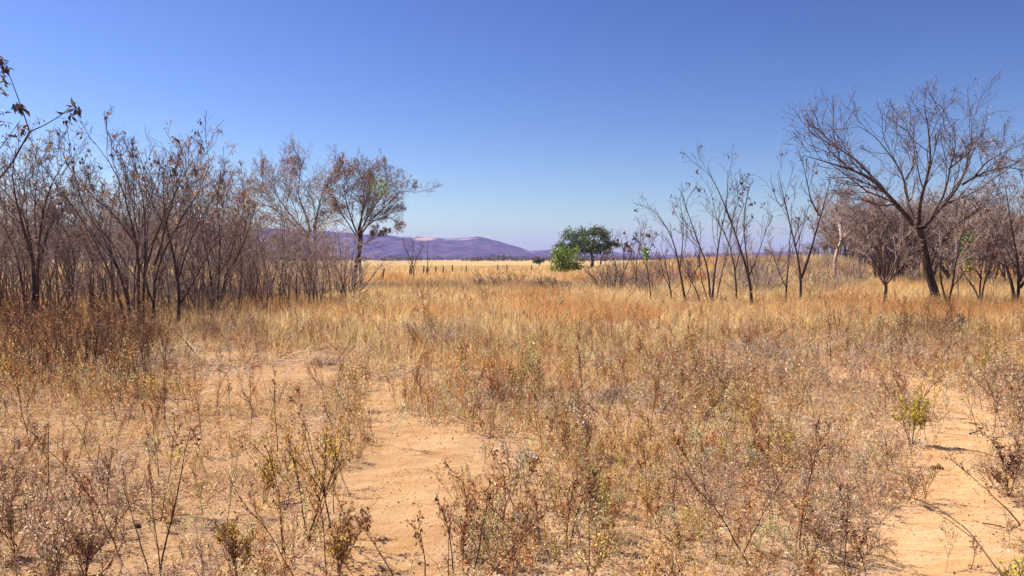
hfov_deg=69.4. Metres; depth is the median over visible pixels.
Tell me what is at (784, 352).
dead shrub
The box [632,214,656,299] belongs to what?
sapling
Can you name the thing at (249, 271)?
bare shrub tree
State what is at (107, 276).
bare shrub tree
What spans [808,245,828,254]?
scrub tree
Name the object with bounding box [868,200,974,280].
scrub tree
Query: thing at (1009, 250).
scrub tree
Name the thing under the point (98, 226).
bare shrub tree
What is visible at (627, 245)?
sapling
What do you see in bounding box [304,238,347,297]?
bare shrub tree
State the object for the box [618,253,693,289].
bare bush
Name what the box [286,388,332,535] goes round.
dry weed
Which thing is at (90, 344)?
dead shrub
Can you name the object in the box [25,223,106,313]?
bare shrub tree
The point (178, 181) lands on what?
fan stemmed tree
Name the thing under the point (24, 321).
dead shrub
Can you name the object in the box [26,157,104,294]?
bare shrub tree
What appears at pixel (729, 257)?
bare bush
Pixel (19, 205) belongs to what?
bare shrub tree
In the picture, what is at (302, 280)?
bare bush
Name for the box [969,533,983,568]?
dry weed
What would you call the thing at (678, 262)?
sapling
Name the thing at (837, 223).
scrub tree
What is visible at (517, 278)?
brush pile
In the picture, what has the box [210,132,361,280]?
broad tree
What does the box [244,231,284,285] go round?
bare shrub tree
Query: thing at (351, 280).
bare bush
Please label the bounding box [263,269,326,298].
bare bush
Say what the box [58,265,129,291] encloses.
bare bush
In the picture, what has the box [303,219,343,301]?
bare shrub tree
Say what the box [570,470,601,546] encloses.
dry weed
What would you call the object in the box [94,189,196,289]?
bare shrub tree
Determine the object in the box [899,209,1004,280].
scrub tree
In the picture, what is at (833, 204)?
scrub tree
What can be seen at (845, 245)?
scrub tree
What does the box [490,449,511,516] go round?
dry weed
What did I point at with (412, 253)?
sapling
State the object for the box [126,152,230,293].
bare shrub tree
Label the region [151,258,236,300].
bare bush
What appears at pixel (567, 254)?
green bush
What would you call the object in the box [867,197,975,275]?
scrub tree
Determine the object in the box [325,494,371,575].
dry weed
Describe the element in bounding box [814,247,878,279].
bare bush
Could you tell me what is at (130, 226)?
bare shrub tree
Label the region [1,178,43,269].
bare shrub tree
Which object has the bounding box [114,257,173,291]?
bare bush
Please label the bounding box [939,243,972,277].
bare shrub tree
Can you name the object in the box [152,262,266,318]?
bare bush
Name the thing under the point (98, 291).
bare bush
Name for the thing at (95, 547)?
dry weed
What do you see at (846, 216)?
scrub tree
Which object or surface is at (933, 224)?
scrub tree
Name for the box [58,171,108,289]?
bare shrub tree
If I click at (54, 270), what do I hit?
bare shrub tree
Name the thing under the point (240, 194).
bare shrub tree
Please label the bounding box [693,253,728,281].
bare shrub tree
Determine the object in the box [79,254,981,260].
woodland
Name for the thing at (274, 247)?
bare shrub tree
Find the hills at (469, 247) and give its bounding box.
[15,228,620,259]
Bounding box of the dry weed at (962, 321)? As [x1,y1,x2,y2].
[941,304,965,331]
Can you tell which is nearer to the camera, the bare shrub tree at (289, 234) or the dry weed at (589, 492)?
the dry weed at (589, 492)
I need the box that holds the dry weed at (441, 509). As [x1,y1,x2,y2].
[434,496,455,573]
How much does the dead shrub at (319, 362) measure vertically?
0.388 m
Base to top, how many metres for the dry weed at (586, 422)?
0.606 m
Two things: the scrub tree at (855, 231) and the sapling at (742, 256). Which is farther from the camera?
the scrub tree at (855, 231)
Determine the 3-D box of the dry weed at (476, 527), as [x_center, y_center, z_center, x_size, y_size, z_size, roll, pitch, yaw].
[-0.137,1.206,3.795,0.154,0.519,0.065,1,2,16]
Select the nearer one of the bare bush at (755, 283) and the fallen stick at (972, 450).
the fallen stick at (972, 450)
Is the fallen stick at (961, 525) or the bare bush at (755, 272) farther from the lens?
the bare bush at (755, 272)
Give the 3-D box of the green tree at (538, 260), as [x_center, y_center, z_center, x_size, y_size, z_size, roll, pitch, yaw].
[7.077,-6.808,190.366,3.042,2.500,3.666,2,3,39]
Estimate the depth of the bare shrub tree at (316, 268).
23.76 m
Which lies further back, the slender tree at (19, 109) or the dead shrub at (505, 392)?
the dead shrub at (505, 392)
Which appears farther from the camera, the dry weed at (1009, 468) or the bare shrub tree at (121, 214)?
the bare shrub tree at (121, 214)
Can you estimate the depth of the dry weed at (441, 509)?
3.66 m
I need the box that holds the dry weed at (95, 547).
[62,513,108,575]
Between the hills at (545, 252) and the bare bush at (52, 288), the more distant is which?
the hills at (545, 252)
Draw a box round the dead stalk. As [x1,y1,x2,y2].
[203,312,203,344]
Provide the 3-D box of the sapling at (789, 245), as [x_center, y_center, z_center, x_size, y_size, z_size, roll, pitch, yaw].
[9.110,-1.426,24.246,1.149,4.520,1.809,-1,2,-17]
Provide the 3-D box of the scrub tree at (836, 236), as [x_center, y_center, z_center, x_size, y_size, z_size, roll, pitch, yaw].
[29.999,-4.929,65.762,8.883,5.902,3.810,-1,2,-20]
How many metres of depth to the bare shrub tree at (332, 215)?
28.43 m
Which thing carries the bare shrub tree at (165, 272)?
on the ground at (276, 376)
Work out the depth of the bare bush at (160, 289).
23.10 m
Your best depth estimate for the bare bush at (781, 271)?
42.27 m
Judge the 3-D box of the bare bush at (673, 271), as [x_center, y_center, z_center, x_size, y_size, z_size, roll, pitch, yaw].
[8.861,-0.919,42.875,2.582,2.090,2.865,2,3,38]
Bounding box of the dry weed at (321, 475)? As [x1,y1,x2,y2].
[266,412,350,539]
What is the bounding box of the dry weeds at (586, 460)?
[0,270,1023,575]
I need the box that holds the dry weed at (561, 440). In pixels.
[557,414,571,449]
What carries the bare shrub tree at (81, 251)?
on the ground at (276, 376)
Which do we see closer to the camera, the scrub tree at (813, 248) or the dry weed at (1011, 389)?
the dry weed at (1011, 389)
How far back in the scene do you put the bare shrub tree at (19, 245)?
18.59 m
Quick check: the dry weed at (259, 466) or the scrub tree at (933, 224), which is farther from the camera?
the scrub tree at (933, 224)
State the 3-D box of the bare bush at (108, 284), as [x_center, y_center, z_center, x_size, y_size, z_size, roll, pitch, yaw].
[-13.242,-0.012,25.075,3.196,2.165,3.415,-1,2,-17]
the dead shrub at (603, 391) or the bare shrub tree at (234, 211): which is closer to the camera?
the dead shrub at (603, 391)
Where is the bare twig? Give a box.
[95,445,116,503]
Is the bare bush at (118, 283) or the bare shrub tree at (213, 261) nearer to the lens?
the bare shrub tree at (213, 261)
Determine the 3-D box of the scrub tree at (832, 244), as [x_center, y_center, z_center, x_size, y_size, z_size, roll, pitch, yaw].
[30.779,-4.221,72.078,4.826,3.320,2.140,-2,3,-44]
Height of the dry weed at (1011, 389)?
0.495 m
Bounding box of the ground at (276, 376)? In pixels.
[0,260,1023,575]
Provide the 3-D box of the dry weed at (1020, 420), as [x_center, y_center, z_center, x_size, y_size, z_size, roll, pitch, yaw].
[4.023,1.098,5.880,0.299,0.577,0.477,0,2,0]
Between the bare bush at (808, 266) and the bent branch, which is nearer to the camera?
the bent branch
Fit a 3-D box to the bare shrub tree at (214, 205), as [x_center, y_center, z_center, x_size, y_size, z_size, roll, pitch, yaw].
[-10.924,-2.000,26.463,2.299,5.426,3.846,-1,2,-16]
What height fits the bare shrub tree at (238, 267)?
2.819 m
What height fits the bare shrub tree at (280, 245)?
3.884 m
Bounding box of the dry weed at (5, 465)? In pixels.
[0,447,40,499]
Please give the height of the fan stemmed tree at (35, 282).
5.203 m
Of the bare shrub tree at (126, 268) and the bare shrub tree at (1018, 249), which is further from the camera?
the bare shrub tree at (1018, 249)
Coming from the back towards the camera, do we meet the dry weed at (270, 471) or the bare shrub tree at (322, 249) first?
the bare shrub tree at (322, 249)
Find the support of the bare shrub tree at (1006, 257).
on the ground at (276, 376)
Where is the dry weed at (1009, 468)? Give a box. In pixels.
[970,419,1023,495]
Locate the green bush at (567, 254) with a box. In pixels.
[546,245,586,274]
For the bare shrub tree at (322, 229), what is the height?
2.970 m
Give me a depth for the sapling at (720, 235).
27.02 m
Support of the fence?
on the ground at (276, 376)
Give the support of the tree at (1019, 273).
on the ground at (276, 376)
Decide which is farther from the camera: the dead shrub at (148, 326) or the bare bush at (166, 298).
the bare bush at (166, 298)
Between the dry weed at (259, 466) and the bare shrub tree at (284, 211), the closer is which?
the dry weed at (259, 466)
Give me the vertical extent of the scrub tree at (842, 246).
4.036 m
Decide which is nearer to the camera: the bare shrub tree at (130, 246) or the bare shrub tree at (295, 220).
the bare shrub tree at (295, 220)
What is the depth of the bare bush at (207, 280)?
29.98 m
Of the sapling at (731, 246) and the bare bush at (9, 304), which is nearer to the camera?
the bare bush at (9, 304)
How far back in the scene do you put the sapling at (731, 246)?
28.01 m
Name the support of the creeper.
hanging from the tree at (985, 280)
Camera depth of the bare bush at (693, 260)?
53.23 m
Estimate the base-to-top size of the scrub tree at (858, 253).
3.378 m
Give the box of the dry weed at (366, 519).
[346,507,392,575]
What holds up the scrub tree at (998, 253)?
on the ground at (276, 376)
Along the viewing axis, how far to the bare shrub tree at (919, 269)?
40.11 m
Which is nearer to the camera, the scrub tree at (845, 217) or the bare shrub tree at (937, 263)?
the bare shrub tree at (937, 263)
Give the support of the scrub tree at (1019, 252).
on the ground at (276, 376)
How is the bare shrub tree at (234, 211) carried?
on the ground at (276, 376)
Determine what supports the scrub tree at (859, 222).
on the ground at (276, 376)
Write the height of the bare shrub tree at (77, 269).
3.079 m
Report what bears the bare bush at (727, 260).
on the ground at (276, 376)
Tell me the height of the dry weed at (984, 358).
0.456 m
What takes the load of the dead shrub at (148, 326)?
on the ground at (276, 376)
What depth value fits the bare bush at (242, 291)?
25.77 m
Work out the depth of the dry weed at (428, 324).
14.51 m
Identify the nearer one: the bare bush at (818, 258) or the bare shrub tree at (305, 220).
the bare shrub tree at (305, 220)
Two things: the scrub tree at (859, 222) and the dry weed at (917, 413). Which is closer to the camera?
the dry weed at (917, 413)
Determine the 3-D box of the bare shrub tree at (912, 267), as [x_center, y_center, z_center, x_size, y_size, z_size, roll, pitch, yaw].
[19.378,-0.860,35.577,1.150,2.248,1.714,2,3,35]
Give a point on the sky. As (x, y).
(534, 120)
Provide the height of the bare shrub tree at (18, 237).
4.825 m
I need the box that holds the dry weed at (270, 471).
[258,450,287,502]
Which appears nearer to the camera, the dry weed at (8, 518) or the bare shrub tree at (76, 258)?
the dry weed at (8, 518)
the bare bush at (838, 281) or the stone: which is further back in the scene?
the bare bush at (838, 281)
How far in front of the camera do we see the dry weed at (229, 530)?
3.62 m
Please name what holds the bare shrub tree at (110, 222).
on the ground at (276, 376)
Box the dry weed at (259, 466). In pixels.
[233,431,282,552]
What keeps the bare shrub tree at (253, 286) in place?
on the ground at (276, 376)
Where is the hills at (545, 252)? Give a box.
[532,249,1021,258]
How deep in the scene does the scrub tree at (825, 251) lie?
79.03 m
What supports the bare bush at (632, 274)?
on the ground at (276, 376)
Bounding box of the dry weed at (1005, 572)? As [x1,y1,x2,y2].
[996,555,1023,575]
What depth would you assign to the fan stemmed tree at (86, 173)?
15.84 m
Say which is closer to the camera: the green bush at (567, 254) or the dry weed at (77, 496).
the dry weed at (77, 496)
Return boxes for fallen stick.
[147,514,197,521]
[893,493,1004,575]
[954,447,996,457]
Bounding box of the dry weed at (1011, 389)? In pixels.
[1000,374,1016,411]
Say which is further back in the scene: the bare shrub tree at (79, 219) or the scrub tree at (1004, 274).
the scrub tree at (1004, 274)
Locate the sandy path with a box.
[304,373,1023,575]
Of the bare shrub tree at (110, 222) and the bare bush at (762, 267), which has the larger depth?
the bare bush at (762, 267)
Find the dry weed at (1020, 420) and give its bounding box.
[996,390,1023,453]
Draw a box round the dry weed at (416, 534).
[400,502,425,575]
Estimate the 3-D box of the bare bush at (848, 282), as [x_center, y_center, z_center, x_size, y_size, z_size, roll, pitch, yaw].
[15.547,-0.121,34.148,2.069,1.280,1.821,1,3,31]
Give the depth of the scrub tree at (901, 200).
53.56 m
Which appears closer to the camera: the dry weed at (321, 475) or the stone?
the dry weed at (321, 475)
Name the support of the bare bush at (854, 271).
on the ground at (276, 376)
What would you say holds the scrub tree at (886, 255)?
on the ground at (276, 376)
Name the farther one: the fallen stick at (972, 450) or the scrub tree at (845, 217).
the scrub tree at (845, 217)
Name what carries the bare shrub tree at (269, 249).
on the ground at (276, 376)
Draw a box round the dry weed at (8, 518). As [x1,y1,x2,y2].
[0,472,49,552]
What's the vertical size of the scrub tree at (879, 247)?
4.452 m
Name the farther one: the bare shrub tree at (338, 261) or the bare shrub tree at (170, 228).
the bare shrub tree at (170, 228)
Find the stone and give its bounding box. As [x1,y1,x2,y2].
[525,452,538,462]
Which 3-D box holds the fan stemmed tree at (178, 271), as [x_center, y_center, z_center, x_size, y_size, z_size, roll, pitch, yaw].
[-7.600,-1.074,16.929,2.720,4.222,3.563,-1,2,-24]
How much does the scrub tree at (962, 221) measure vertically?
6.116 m
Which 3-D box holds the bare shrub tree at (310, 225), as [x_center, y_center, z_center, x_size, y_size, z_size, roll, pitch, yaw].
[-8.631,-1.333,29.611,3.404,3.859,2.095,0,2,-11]
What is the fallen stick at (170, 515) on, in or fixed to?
on the ground at (276, 376)
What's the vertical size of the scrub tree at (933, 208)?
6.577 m
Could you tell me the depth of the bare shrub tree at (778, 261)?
41.63 m
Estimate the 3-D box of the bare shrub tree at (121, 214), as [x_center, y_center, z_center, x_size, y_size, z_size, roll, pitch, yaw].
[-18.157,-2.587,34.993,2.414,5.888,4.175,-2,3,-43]
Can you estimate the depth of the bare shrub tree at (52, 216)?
19.53 m
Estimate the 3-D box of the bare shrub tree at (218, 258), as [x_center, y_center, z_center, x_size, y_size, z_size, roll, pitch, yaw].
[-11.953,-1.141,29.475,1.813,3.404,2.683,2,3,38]
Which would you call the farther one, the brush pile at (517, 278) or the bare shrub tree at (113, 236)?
the brush pile at (517, 278)
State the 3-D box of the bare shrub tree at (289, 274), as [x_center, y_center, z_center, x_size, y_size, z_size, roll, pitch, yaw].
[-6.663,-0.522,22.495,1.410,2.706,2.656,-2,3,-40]
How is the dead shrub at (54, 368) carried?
on the ground at (276, 376)
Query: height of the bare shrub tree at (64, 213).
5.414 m
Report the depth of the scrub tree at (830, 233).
73.64 m
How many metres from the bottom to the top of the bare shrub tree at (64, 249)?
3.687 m
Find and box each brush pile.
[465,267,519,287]
[501,268,538,285]
[528,274,576,290]
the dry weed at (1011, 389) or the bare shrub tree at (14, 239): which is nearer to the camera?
the dry weed at (1011, 389)
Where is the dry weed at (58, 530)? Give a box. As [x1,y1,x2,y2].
[23,495,92,575]
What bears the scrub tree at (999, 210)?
on the ground at (276, 376)
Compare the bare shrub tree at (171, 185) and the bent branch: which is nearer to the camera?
the bent branch
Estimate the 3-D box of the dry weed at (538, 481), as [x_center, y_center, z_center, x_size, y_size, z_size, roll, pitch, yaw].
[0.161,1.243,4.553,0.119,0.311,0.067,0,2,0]
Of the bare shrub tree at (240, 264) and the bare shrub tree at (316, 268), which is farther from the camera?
the bare shrub tree at (316, 268)
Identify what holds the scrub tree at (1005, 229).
on the ground at (276, 376)
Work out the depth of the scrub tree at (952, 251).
47.13 m
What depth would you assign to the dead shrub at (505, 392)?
8.38 m
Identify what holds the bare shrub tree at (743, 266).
on the ground at (276, 376)
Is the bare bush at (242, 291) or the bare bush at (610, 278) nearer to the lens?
the bare bush at (242, 291)
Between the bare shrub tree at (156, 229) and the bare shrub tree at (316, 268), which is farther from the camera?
the bare shrub tree at (156, 229)
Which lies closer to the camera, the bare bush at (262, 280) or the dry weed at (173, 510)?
the dry weed at (173, 510)
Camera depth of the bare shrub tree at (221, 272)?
22.49 m
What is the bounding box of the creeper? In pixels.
[956,229,979,274]
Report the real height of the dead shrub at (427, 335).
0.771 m
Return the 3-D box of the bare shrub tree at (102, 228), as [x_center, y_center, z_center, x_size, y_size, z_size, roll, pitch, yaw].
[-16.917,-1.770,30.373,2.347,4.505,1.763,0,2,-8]
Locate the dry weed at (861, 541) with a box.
[839,516,874,575]
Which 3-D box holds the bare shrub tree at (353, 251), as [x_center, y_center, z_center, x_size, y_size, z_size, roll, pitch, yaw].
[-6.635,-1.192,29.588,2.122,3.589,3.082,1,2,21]
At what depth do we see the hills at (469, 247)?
2261.83 m
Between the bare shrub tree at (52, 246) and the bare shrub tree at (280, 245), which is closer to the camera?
the bare shrub tree at (52, 246)
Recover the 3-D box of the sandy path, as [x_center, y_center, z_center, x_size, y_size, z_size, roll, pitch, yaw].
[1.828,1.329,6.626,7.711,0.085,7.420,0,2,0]
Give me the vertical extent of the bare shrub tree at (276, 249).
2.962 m
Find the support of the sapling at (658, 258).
on the ground at (276, 376)
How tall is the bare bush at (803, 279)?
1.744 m
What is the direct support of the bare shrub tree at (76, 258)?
on the ground at (276, 376)
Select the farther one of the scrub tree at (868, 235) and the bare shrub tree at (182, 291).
the scrub tree at (868, 235)
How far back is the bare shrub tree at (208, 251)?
25.07 m
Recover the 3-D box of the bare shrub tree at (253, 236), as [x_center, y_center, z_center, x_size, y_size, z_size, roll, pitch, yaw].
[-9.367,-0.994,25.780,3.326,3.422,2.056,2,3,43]
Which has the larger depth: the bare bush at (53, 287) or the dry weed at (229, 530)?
the bare bush at (53, 287)
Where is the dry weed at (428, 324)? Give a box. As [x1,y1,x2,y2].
[422,305,437,331]
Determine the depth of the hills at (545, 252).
3229.44 m
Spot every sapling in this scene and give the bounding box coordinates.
[402,235,426,274]
[420,239,437,273]
[601,227,641,282]
[623,221,650,282]
[632,184,697,300]
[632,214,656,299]
[650,232,675,296]
[673,144,753,299]
[676,245,702,298]
[680,141,774,302]
[700,187,753,299]
[758,144,852,300]
[763,179,817,301]
[929,198,990,297]
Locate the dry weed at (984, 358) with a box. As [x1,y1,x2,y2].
[974,348,988,368]
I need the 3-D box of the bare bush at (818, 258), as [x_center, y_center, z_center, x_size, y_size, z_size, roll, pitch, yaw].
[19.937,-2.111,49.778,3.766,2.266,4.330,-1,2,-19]
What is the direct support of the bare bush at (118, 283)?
on the ground at (276, 376)
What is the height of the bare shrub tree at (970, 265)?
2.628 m
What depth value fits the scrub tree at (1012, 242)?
49.31 m
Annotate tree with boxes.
[0,56,83,192]
[0,116,93,320]
[0,138,98,317]
[0,165,38,305]
[0,176,54,289]
[0,183,89,307]
[0,187,33,310]
[0,190,53,293]
[0,196,53,288]
[0,199,43,293]
[0,200,80,310]
[0,213,56,304]
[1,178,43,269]
[2,177,120,290]
[2,258,35,303]
[3,154,59,238]
[10,193,88,288]
[12,214,49,308]
[25,182,130,315]
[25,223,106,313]
[26,141,136,307]
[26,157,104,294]
[27,161,128,312]
[30,199,79,297]
[33,106,208,328]
[33,165,86,284]
[37,192,84,278]
[50,201,103,279]
[50,221,119,305]
[53,176,160,289]
[54,221,96,279]
[55,155,155,307]
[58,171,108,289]
[62,229,151,308]
[67,167,195,303]
[68,189,123,275]
[70,174,163,306]
[71,183,127,279]
[71,202,166,313]
[74,206,143,285]
[75,211,155,279]
[80,199,129,278]
[88,184,154,270]
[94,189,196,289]
[96,180,157,274]
[104,110,256,317]
[104,167,194,310]
[113,159,246,323]
[115,157,213,300]
[116,183,207,294]
[117,170,205,286]
[123,120,223,294]
[125,197,229,291]
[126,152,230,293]
[128,182,225,283]
[130,208,189,316]
[135,230,195,304]
[138,182,203,291]
[142,136,267,300]
[148,200,258,309]
[150,185,220,306]
[155,220,216,309]
[160,140,268,312]
[161,209,232,307]
[162,197,242,300]
[172,164,237,288]
[188,168,263,278]
[191,225,244,278]
[193,179,257,287]
[195,228,246,303]
[196,195,226,295]
[198,181,256,270]
[201,160,299,297]
[204,226,258,308]
[205,195,315,299]
[207,199,281,313]
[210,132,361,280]
[211,208,269,289]
[213,166,273,298]
[216,242,265,302]
[220,193,278,290]
[220,226,285,299]
[223,202,304,303]
[224,210,277,299]
[227,230,295,309]
[237,171,331,304]
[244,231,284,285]
[249,220,301,272]
[252,213,309,294]
[255,205,339,294]
[257,171,333,307]
[258,221,295,300]
[260,228,308,309]
[265,187,344,279]
[267,220,311,296]
[271,232,336,303]
[273,207,328,302]
[273,224,326,298]
[274,227,324,264]
[286,235,335,296]
[301,237,340,301]
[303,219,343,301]
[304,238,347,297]
[307,225,378,299]
[307,230,339,289]
[312,149,441,285]
[314,232,353,298]
[315,194,357,291]
[320,214,376,290]
[532,257,545,264]
[553,224,623,266]
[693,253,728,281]
[727,241,756,281]
[772,250,787,278]
[782,66,1023,300]
[803,241,827,256]
[805,200,887,259]
[807,208,863,254]
[808,217,840,253]
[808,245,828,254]
[809,180,863,273]
[810,229,837,255]
[814,227,845,256]
[815,240,837,253]
[819,195,884,258]
[820,240,853,255]
[821,191,917,265]
[823,221,873,262]
[827,201,897,264]
[827,203,889,274]
[832,195,949,271]
[833,198,915,265]
[833,238,848,256]
[835,199,876,263]
[837,184,939,278]
[842,208,934,280]
[844,216,914,278]
[846,193,910,263]
[846,208,938,276]
[847,197,924,301]
[851,175,1007,280]
[851,235,867,267]
[860,186,897,266]
[861,201,946,275]
[863,205,949,281]
[864,212,935,276]
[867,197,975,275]
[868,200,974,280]
[871,188,962,267]
[879,181,1000,271]
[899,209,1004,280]
[901,248,922,284]
[902,201,965,273]
[905,255,924,280]
[911,202,996,274]
[930,249,948,278]
[932,197,990,303]
[935,188,987,267]
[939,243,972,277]
[947,158,1023,302]
[948,205,1019,303]
[948,223,1023,282]
[950,242,984,285]
[952,214,1023,282]
[958,202,1023,273]
[959,189,1023,264]
[977,221,1023,278]
[977,222,1023,275]
[979,222,1023,289]
[991,215,1023,265]
[1010,224,1023,269]
[1013,211,1023,274]
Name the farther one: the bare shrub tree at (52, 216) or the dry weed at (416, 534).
the bare shrub tree at (52, 216)
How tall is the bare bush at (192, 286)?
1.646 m
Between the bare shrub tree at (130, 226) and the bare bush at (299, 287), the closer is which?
the bare shrub tree at (130, 226)
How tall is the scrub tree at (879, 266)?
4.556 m
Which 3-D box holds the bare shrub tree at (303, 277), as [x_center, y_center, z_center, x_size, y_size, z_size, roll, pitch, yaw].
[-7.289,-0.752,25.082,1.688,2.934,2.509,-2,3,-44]
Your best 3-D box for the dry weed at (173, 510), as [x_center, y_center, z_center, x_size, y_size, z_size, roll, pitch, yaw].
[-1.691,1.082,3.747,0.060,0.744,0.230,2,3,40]
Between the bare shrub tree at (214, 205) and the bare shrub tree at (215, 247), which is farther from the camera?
the bare shrub tree at (214, 205)
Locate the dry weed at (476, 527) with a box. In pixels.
[471,474,498,567]
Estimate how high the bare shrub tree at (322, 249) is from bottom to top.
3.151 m
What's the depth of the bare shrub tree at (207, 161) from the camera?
24.27 m
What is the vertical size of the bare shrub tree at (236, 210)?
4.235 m
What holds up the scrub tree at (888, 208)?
on the ground at (276, 376)
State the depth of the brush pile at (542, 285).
37.80 m
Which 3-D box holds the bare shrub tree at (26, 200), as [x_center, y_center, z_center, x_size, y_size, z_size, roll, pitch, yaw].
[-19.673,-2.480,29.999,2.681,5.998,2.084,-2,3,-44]
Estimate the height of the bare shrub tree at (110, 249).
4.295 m
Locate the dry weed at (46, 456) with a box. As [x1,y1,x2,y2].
[38,408,48,507]
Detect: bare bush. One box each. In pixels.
[0,256,94,313]
[2,253,95,301]
[17,277,75,297]
[52,270,155,304]
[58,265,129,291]
[60,260,166,300]
[67,265,152,299]
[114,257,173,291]
[118,273,192,306]
[135,285,200,309]
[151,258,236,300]
[151,265,228,298]
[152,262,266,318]
[157,268,246,292]
[223,263,303,293]
[223,271,293,303]
[225,284,266,303]
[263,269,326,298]
[282,279,320,296]
[286,269,327,287]
[292,272,339,293]
[318,241,395,293]
[574,244,650,292]
[607,261,655,282]
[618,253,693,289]
[619,261,661,277]
[623,269,679,293]
[632,253,668,268]
[639,256,685,278]
[667,253,736,284]
[676,247,712,267]
[715,247,747,260]
[715,247,764,269]
[716,272,770,294]
[718,249,798,290]
[719,255,739,266]
[720,254,782,281]
[725,242,796,277]
[736,260,783,285]
[736,263,798,288]
[767,247,803,262]
[781,239,842,268]
[790,260,831,284]
[791,267,853,292]
[793,260,828,275]
[808,256,872,284]
[812,250,854,268]
[813,249,843,261]
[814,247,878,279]
[824,272,870,290]
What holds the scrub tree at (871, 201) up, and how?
on the ground at (276, 376)
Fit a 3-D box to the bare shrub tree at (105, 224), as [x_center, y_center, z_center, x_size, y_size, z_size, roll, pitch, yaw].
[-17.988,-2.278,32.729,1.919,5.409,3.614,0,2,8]
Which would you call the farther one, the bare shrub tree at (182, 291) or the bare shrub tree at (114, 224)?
the bare shrub tree at (114, 224)
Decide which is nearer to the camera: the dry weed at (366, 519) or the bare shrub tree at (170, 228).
the dry weed at (366, 519)
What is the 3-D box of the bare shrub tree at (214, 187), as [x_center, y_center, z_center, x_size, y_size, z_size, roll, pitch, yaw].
[-11.241,-2.401,27.320,4.232,6.206,2.315,-1,2,-18]
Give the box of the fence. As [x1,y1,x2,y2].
[409,265,531,276]
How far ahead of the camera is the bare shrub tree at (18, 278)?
21.71 m
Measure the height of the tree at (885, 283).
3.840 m
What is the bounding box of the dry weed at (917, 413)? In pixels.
[890,386,932,443]
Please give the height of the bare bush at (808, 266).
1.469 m
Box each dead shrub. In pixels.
[0,307,54,337]
[1,339,79,374]
[70,324,114,358]
[99,319,182,340]
[302,347,346,365]
[399,314,469,346]
[477,379,527,400]
[587,382,643,405]
[753,346,794,361]
[887,303,977,333]
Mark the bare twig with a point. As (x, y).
(101, 482)
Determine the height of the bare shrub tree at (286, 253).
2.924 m
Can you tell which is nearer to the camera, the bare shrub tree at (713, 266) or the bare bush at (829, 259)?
the bare shrub tree at (713, 266)
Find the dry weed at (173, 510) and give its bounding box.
[159,427,200,575]
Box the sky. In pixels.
[0,0,1023,254]
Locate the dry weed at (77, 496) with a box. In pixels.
[60,471,93,528]
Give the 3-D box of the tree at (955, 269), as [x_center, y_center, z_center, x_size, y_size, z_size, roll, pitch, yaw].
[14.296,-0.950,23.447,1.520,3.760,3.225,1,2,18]
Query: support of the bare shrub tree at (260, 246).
on the ground at (276, 376)
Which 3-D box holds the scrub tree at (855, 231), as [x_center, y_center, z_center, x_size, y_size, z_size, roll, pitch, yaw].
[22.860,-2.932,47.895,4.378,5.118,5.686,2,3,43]
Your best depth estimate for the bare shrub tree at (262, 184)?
26.44 m
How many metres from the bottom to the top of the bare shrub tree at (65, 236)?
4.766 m
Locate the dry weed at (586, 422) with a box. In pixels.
[572,385,601,454]
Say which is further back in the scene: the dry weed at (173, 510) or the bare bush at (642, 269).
the bare bush at (642, 269)
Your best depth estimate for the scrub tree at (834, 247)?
75.91 m
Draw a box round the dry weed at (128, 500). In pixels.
[118,468,149,574]
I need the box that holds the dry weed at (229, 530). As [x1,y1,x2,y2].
[203,511,260,575]
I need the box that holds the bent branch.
[173,327,197,368]
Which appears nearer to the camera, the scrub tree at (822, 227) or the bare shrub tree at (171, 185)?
the bare shrub tree at (171, 185)
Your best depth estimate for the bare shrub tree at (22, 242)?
30.21 m
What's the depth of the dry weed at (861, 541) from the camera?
3.65 m
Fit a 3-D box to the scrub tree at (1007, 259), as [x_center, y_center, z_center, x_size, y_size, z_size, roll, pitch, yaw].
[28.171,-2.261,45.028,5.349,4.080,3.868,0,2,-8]
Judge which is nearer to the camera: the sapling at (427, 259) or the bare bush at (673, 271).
the bare bush at (673, 271)
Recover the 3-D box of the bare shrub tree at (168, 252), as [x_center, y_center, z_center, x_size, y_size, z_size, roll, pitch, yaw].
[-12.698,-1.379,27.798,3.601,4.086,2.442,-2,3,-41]
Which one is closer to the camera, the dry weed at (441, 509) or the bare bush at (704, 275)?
the dry weed at (441, 509)
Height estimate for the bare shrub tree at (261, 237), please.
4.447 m
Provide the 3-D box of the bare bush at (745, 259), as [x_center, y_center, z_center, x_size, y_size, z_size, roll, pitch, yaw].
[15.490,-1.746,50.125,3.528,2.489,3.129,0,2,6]
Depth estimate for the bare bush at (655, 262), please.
55.46 m
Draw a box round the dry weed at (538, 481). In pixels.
[529,464,546,509]
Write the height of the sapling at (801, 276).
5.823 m
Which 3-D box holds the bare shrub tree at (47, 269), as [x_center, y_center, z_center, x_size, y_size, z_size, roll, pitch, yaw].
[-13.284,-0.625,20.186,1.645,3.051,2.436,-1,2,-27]
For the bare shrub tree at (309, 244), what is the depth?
40.23 m
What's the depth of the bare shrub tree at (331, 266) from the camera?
25.17 m

